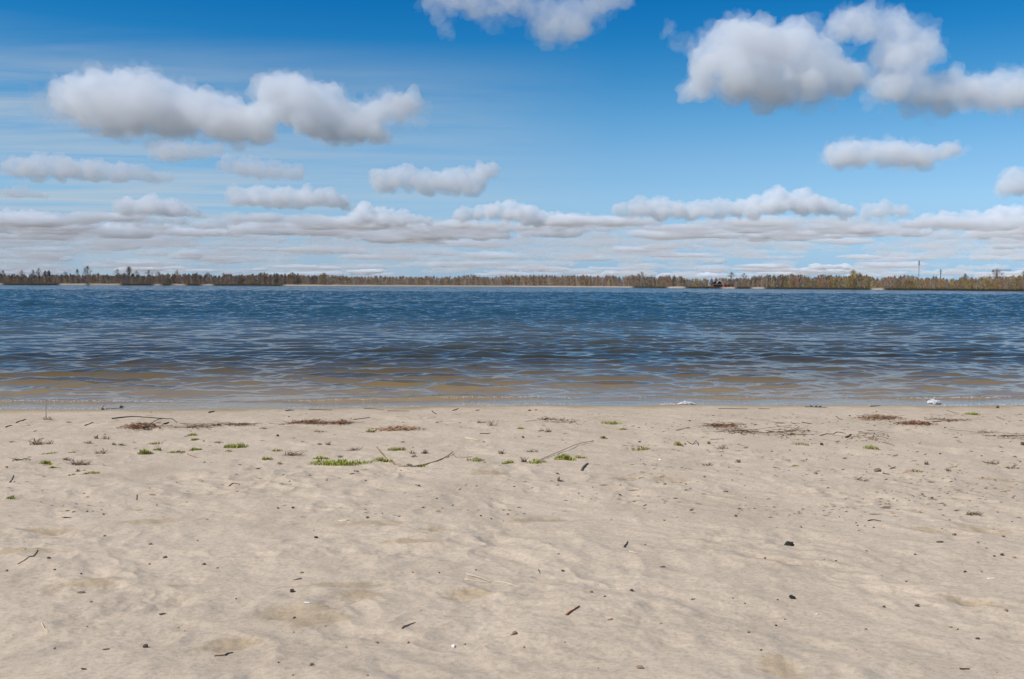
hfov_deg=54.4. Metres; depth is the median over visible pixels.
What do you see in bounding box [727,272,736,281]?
bare tree
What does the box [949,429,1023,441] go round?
leaf litter
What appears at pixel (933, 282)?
woods
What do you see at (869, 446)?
grass tuft
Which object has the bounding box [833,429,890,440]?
leaf litter
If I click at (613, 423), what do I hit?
grass tuft
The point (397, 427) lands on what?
leaf litter
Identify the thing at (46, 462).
grass tuft
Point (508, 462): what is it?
grass tuft
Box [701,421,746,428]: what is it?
leaf litter
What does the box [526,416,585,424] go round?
leaf litter
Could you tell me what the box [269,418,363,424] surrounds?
leaf litter
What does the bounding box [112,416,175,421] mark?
twig
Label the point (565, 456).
grass tuft
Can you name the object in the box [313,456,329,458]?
grass tuft
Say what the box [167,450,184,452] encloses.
grass tuft
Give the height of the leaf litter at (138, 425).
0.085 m
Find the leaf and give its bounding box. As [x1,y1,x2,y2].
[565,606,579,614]
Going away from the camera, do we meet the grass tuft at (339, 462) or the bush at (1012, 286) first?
the grass tuft at (339, 462)
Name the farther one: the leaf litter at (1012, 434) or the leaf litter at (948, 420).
the leaf litter at (948, 420)
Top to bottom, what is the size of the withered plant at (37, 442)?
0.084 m
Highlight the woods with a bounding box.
[0,272,1023,289]
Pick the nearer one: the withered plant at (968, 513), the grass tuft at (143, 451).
the withered plant at (968, 513)
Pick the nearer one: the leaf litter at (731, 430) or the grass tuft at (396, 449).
the grass tuft at (396, 449)
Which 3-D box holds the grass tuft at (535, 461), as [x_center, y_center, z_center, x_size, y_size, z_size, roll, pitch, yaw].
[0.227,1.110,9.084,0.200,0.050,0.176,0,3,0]
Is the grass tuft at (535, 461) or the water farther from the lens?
the water
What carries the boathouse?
on the shore
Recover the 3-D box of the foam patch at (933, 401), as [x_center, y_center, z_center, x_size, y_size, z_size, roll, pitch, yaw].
[6.379,0.933,15.031,0.199,0.059,0.252,0,3,0]
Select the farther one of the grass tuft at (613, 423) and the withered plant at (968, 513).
the grass tuft at (613, 423)
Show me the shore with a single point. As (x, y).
(774, 287)
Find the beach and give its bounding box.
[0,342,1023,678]
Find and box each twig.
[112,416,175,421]
[377,447,452,466]
[531,440,593,463]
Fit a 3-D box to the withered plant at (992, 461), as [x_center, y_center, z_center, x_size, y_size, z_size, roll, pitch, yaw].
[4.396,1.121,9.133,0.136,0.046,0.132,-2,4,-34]
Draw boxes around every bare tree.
[82,266,91,275]
[316,273,331,283]
[636,271,647,285]
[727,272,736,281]
[740,273,749,284]
[845,270,860,287]
[988,268,1006,279]
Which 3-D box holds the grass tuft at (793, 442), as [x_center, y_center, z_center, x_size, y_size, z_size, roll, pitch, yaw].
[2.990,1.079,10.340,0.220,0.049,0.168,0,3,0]
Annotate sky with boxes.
[0,0,1023,286]
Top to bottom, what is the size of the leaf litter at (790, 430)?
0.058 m
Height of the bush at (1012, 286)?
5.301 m
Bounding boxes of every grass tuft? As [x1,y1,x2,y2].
[39,460,52,464]
[81,471,99,474]
[137,448,153,454]
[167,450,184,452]
[223,442,248,447]
[307,458,371,465]
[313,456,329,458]
[372,457,394,461]
[388,446,405,450]
[467,457,484,461]
[501,459,513,463]
[527,459,546,463]
[554,453,574,460]
[601,421,621,424]
[632,445,651,450]
[790,441,811,445]
[862,444,879,449]
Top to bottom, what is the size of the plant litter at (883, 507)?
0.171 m
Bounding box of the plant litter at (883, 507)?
[2,413,1022,519]
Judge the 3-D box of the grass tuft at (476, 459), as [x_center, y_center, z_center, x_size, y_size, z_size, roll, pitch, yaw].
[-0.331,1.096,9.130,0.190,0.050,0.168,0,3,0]
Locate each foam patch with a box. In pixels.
[678,401,695,404]
[927,399,941,403]
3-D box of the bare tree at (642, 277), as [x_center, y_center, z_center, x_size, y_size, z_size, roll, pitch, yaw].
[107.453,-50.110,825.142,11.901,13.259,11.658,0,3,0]
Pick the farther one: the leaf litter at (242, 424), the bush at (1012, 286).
the bush at (1012, 286)
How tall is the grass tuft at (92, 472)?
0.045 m
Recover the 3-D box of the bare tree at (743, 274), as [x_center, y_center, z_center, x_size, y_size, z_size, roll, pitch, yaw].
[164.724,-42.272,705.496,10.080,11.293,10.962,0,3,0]
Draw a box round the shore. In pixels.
[0,282,1023,290]
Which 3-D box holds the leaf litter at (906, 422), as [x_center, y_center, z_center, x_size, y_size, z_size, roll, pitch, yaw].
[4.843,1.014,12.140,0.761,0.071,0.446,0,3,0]
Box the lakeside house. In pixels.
[712,280,721,286]
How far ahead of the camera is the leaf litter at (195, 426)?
11.69 m
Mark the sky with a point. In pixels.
(689, 139)
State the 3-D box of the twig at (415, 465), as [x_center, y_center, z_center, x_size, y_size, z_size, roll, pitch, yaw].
[-0.959,1.098,9.329,0.781,0.033,1.136,0,3,0]
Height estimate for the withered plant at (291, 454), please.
0.070 m
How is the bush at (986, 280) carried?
on the shore
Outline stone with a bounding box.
[784,541,793,545]
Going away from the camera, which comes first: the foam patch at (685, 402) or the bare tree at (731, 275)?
the foam patch at (685, 402)
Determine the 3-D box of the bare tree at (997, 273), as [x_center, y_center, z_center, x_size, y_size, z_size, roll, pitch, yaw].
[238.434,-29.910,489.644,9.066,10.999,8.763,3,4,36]
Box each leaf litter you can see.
[115,421,172,429]
[172,423,232,429]
[214,421,260,425]
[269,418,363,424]
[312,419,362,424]
[371,425,425,431]
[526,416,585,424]
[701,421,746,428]
[706,426,779,436]
[754,425,821,438]
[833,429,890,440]
[852,412,914,420]
[881,420,936,426]
[924,417,977,421]
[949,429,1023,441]
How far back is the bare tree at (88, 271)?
757.33 m
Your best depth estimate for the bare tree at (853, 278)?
585.52 m
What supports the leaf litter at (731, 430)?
on the beach
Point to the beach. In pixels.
(360, 588)
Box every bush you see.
[960,280,974,288]
[978,278,992,289]
[1007,279,1021,289]
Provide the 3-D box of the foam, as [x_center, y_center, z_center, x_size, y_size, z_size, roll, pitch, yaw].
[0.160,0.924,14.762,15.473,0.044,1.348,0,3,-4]
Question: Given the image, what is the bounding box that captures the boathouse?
[723,284,733,286]
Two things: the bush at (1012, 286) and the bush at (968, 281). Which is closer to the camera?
the bush at (1012, 286)
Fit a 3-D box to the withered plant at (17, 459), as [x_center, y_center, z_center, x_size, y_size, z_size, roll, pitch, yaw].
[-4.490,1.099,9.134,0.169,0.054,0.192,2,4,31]
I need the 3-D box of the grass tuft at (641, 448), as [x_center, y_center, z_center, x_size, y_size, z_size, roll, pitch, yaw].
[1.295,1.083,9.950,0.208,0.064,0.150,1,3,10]
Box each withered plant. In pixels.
[9,457,29,461]
[28,438,45,444]
[68,459,93,464]
[282,450,305,455]
[965,510,982,515]
[981,459,999,463]
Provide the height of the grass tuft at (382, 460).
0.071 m
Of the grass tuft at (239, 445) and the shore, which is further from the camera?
the shore
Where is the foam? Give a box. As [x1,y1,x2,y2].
[0,396,1023,409]
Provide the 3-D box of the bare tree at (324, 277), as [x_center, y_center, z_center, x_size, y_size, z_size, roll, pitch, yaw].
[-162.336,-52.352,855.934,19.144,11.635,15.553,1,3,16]
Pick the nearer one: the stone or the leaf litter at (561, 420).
the stone
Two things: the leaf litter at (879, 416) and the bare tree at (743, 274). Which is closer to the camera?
the leaf litter at (879, 416)
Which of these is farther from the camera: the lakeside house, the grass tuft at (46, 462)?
the lakeside house
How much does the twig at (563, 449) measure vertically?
0.047 m
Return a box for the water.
[0,285,1023,409]
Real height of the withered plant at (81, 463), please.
0.073 m

